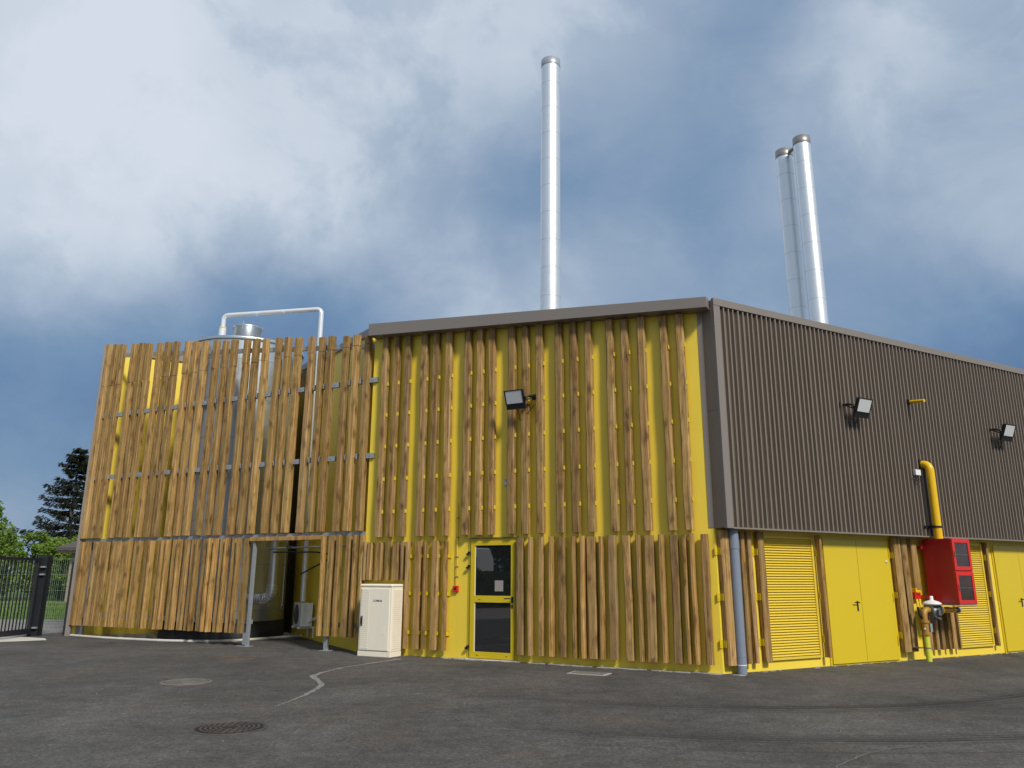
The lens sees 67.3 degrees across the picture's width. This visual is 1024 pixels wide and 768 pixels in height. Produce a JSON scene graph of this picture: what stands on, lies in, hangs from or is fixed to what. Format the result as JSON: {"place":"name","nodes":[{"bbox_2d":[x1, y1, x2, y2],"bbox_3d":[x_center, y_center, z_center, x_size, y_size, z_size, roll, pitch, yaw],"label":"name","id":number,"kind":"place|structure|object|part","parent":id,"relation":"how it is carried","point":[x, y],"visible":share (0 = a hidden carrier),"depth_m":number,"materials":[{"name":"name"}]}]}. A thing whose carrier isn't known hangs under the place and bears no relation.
{"place":"outdoors","nodes":[
{"label":"outdoors","id":0,"kind":"place"},
{"bbox_2d":[0,619,63,634],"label":"road","id":1,"kind":"structure","parent":0,"point":[53,628],"depth_m":24.92,"materials":[{"name":"grey asphalt"}]},
{"bbox_2d":[0,561,73,622],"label":"fence","id":2,"kind":"object","parent":1,"relation":"on","point":[29,590],"visible":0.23,"depth_m":26.11,"materials":[{"name":"black metal"}]},
{"bbox_2d":[0,601,63,602],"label":"path","id":3,"kind":"structure","parent":0,"point":[47,601],"depth_m":48.22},
{"bbox_2d":[0,585,65,619],"bbox_3d":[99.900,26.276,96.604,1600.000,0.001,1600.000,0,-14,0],"label":"ground","id":4,"kind":"structure","parent":0,"point":[53,599],"depth_m":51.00,"materials":[{"name":"green plant"}]},
{"bbox_2d":[0,513,22,572],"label":"leafy tree","id":5,"kind":"object","parent":4,"relation":"on","point":[14,544],"visible":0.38,"depth_m":52.67,"materials":[{"name":"green plant"}]},
{"bbox_2d":[0,500,26,590],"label":"leafy tree","id":6,"kind":"object","parent":4,"relation":"on","point":[9,533],"visible":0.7,"depth_m":49.37,"materials":[{"name":"green plant"}]},
{"bbox_2d":[0,534,29,595],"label":"green bush","id":7,"kind":"object","parent":4,"relation":"on","point":[23,539],"visible":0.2,"depth_m":53.88,"materials":[{"name":"green plant"}]},
{"bbox_2d":[9,540,39,572],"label":"distant woodland","id":8,"kind":"object","parent":4,"relation":"on","point":[28,550],"depth_m":115.16,"materials":[{"name":"green plant"}]},
{"bbox_2d":[3,531,66,594],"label":"green bush","id":9,"kind":"object","parent":4,"relation":"on","point":[33,547],"visible":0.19,"depth_m":54.51,"materials":[{"name":"green plant"}]},
{"bbox_2d":[12,448,88,585],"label":"spruce tree","id":10,"kind":"object","parent":4,"relation":"on","point":[75,465],"visible":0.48,"depth_m":65.01,"materials":[{"name":"green plant"}]},
{"bbox_2d":[23,535,77,599],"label":"green bush","id":11,"kind":"object","parent":4,"relation":"on","point":[50,549],"visible":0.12,"depth_m":52.79,"materials":[{"name":"green plant"}]},
{"bbox_2d":[47,550,71,596],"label":"green bush","id":12,"kind":"object","parent":4,"relation":"on","point":[64,558],"visible":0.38,"depth_m":50.83,"materials":[{"name":"green plant"}]},
{"bbox_2d":[56,541,76,602],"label":"neighbour house","id":13,"kind":"structure","parent":4,"relation":"on","point":[68,546],"depth_m":46.46,"materials":[{"name":"tile"}]},
{"bbox_2d":[0,632,1023,767],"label":"asphalt yard","id":14,"kind":"structure","parent":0,"point":[133,713],"depth_m":9.41,"materials":[{"name":"grey asphalt"}]},
{"bbox_2d":[0,637,45,641],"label":"concrete apron","id":15,"kind":"object","parent":14,"relation":"on","point":[5,639],"visible":1,"depth_m":19.57,"materials":[{"name":"grey concrete"}]},
{"bbox_2d":[0,556,52,636],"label":"metal gate","id":16,"kind":"structure","parent":14,"relation":"on","point":[37,597],"depth_m":20.74,"materials":[{"name":"metal"}]},
{"bbox_2d":[40,562,73,634],"bbox_3d":[-12.588,5.929,21.322,0.582,1.970,0.060,8,-16,-27],"label":"fence","id":17,"kind":"object","parent":14,"relation":"on","point":[67,602],"visible":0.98,"depth_m":21.34,"materials":[{"name":"metal"}]},
{"bbox_2d":[159,678,211,684],"bbox_3d":[-5.048,4.611,11.922,0.760,0.012,0.760,0,-14,0],"label":"manhole cover","id":18,"kind":"object","parent":14,"relation":"on","point":[191,681],"visible":1,"depth_m":11.90,"materials":[{"name":"metal"}]},
{"bbox_2d":[91,631,294,642],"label":"concrete slab","id":19,"kind":"structure","parent":14,"relation":"on","point":[146,635],"depth_m":20.80,"materials":[{"name":"grey concrete"}]},
{"bbox_2d":[69,634,301,642],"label":"slab kerb","id":20,"kind":"structure","parent":19,"relation":"on","point":[177,640],"depth_m":19.50,"materials":[{"name":"concrete"}]},
{"bbox_2d":[157,307,323,639],"bbox_3d":[-7.442,2.389,21.913,4.001,9.165,3.232,0,-14,0],"label":"storage tank","id":21,"kind":"object","parent":19,"relation":"on","point":[269,594],"visible":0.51,"depth_m":20.49,"materials":[{"name":"silver metal"}]},
{"bbox_2d":[190,721,267,734],"bbox_3d":[-3.054,3.719,8.333,0.800,0.012,0.800,0,-14,0],"label":"manhole cover","id":22,"kind":"object","parent":14,"relation":"on","point":[229,727],"visible":1,"depth_m":8.30,"materials":[{"name":"metal"}]},
{"bbox_2d":[216,656,254,659],"bbox_3d":[-5.521,5.474,15.375,0.760,0.012,0.760,0,-14,0],"label":"manhole cover","id":23,"kind":"object","parent":14,"relation":"on","point":[235,658],"visible":1,"depth_m":15.30,"materials":[{"name":"metal"}]},
{"bbox_2d":[274,659,400,706],"bbox_3d":[-2.966,4.792,12.602,0.826,0.001,5.935,-2,-14,8],"label":"cement trail","id":24,"kind":"object","parent":14,"relation":"on","point":[318,680],"visible":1,"depth_m":12.26,"materials":[{"name":"grey concrete"}]},
{"bbox_2d":[357,584,402,657],"bbox_3d":[-2.766,4.939,16.139,0.836,1.445,0.442,-7,-16,26],"label":"electrical cabinet","id":25,"kind":"object","parent":14,"relation":"on","point":[380,622],"visible":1,"depth_m":15.96,"materials":[{"name":"grey metal"}]},
{"bbox_3d":[-2.862,4.879,15.973,0.730,1.230,0.043,-7,-16,26],"label":"door","id":26,"kind":"part","parent":25,"relation":"part of","materials":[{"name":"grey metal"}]},
{"bbox_2d":[64,296,1023,674],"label":"industrial building","id":27,"kind":"structure","parent":14,"relation":"on","point":[710,486],"depth_m":15.47,"materials":[{"name":"yellow paint"}]},
{"bbox_2d":[69,334,378,650],"bbox_3d":[-7.485,2.313,19.713,10.181,8.243,0.451,-7,-16,27],"label":"wooden screen","id":28,"kind":"object","parent":27,"relation":"attached to","point":[93,556],"visible":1,"depth_m":19.56,"materials":[{"name":"brown wood"}]},
{"bbox_2d":[292,602,316,637],"bbox_3d":[-5.354,6.123,19.927,0.420,0.870,1.206,8,-16,-28],"label":"air conditioner","id":29,"kind":"object","parent":27,"relation":"attached to","point":[302,618],"visible":0.98,"depth_m":19.86,"materials":[{"name":"white metal"}]},
{"bbox_2d":[265,545,345,574],"bbox_3d":[-4.872,4.247,18.570,1.334,0.689,3.741,12,-18,-38],"label":"pipe","id":30,"kind":"object","parent":27,"relation":"attached to","point":[289,547],"visible":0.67,"depth_m":18.73,"materials":[{"name":"metal"}]},
{"bbox_2d":[453,503,458,591],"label":"fire call point","id":31,"kind":"structure","parent":27,"relation":"attached to","point":[455,588],"depth_m":15.97,"materials":[{"name":"red plastic"}]},
{"bbox_2d":[464,538,516,660],"bbox_3d":[-0.433,4.288,15.398,1.150,2.365,0.140,-7,-16,26],"label":"glazed door","id":32,"kind":"structure","parent":27,"relation":"in","point":[492,616],"depth_m":15.42,"materials":[{"name":"yellow paint"}]},
{"bbox_2d":[504,389,535,420],"bbox_3d":[0.156,0.431,15.779,0.590,0.586,0.414,-7,-16,26],"label":"floodlight","id":33,"kind":"object","parent":27,"relation":"attached to","point":[516,399],"visible":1,"depth_m":15.71,"materials":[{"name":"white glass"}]},
{"bbox_2d":[540,56,559,309],"bbox_3d":[1.306,-5.587,26.144,0.690,12.360,0.690,1,-14,0],"label":"steel chimney","id":34,"kind":"object","parent":27,"relation":"on","point":[550,200],"visible":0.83,"depth_m":26.16,"materials":[{"name":"silver metal"}]},
{"bbox_2d":[775,147,807,318],"bbox_3d":[9.765,-3.869,26.598,0.590,9.310,0.590,0,-14,0],"label":"steel chimney","id":35,"kind":"object","parent":27,"relation":"on","point":[791,239],"visible":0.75,"depth_m":26.71,"materials":[{"name":"metal"}]},
{"bbox_2d":[788,134,828,323],"bbox_3d":[10.060,-4.016,26.005,0.641,9.310,1.067,0,-14,0],"label":"steel chimney","id":36,"kind":"object","parent":27,"relation":"on","point":[812,253],"visible":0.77,"depth_m":25.84,"materials":[{"name":"metal"}]},
{"bbox_2d":[839,397,872,428],"bbox_3d":[7.032,0.601,15.653,0.550,0.586,0.414,8,-16,-28],"label":"floodlight","id":37,"kind":"object","parent":27,"relation":"attached to","point":[861,407],"visible":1,"depth_m":15.58,"materials":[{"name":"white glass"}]},
{"bbox_2d":[821,537,900,665],"bbox_3d":[6.897,4.247,15.165,2.040,2.385,0.110,8,-16,-28],"label":"double door","id":38,"kind":"structure","parent":27,"relation":"in","point":[860,595],"depth_m":15.15,"materials":[{"name":"yellow paint"}]},
{"bbox_2d":[906,399,924,403],"bbox_3d":[8.738,0.375,16.696,0.100,0.124,0.434,8,-16,-28],"label":"vent stub","id":39,"kind":"object","parent":27,"relation":"attached to","point":[908,401],"visible":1,"depth_m":16.66,"materials":[{"name":"yellow metal"}]},
{"bbox_2d":[912,588,920,610],"bbox_3d":[8.398,4.519,15.944,0.261,0.552,0.128,8,-16,-28],"label":"fire box","id":40,"kind":"object","parent":27,"relation":"attached to","point":[916,593],"visible":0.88,"depth_m":15.92,"materials":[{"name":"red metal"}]},
{"bbox_2d":[912,469,920,482],"bbox_3d":[8.597,1.966,16.367,0.253,0.293,0.075,7,-16,-26],"label":"junction box","id":41,"kind":"object","parent":27,"relation":"attached to","point":[916,472],"visible":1,"depth_m":16.36,"materials":[{"name":"white plastic"}]},
{"bbox_2d":[918,460,942,538],"bbox_3d":[8.852,2.430,16.316,0.300,1.685,0.302,8,-16,-28],"label":"gas pipe","id":42,"kind":"object","parent":27,"relation":"attached to","point":[928,467],"visible":0.99,"depth_m":16.23,"materials":[{"name":"yellow metal"}]},
{"bbox_2d":[912,596,961,661],"bbox_3d":[8.725,4.976,15.721,1.396,1.255,0.473,6,-15,-22],"label":"gas regulator","id":43,"kind":"object","parent":27,"relation":"attached to","point":[933,609],"visible":1,"depth_m":15.53,"materials":[{"name":"yellow metal"}]},
{"bbox_2d":[916,538,977,605],"bbox_3d":[9.055,3.922,16.075,0.670,1.335,0.800,8,-16,-28],"label":"gas cabinet","id":44,"kind":"object","parent":27,"relation":"attached to","point":[949,573],"visible":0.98,"depth_m":15.83,"materials":[{"name":"red metal"}]},
{"bbox_3d":[9.268,3.513,15.849,0.600,0.630,0.038,8,-16,-28],"label":"cabinet door","id":45,"kind":"part","parent":44,"relation":"part of","materials":[{"name":"red metal"}]},
{"bbox_3d":[9.265,4.156,15.688,0.600,0.635,0.038,8,-16,-28],"label":"cabinet door","id":46,"kind":"part","parent":44,"relation":"part of","materials":[{"name":"red metal"}]},
{"bbox_2d":[989,423,1015,450],"bbox_3d":[11.524,1.253,18.063,0.550,0.586,0.414,8,-16,-28],"label":"floodlight","id":47,"kind":"object","parent":27,"relation":"attached to","point":[1007,432],"visible":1,"depth_m":17.98,"materials":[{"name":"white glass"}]},
{"bbox_2d":[989,544,1023,652],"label":"double door","id":48,"kind":"structure","parent":27,"relation":"in","point":[1007,559],"depth_m":17.62,"materials":[{"name":"yellow paint"}]},
{"bbox_2d":[567,671,611,675],"bbox_3d":[1.321,4.940,13.145,0.680,0.016,0.380,-7,-16,26],"label":"inspection hatch","id":49,"kind":"object","parent":14,"relation":"on","point":[589,673],"visible":1,"depth_m":13.06,"materials":[{"name":"concrete"}]},
{"bbox_2d":[441,652,1017,675],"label":"mortar crumbs","id":50,"kind":"object","parent":14,"relation":"on","point":[645,669],"visible":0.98,"depth_m":14.14,"materials":[{"name":"grey concrete"}]},
{"bbox_2d":[835,743,971,767],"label":"surface scratch","id":51,"kind":"object","parent":14,"relation":"on","point":[856,757],"visible":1,"depth_m":7.36},
{"bbox_2d":[0,0,1023,572],"label":"sky","id":52,"kind":"structure","parent":0,"point":[169,168],"materials":[{"name":"blue"}]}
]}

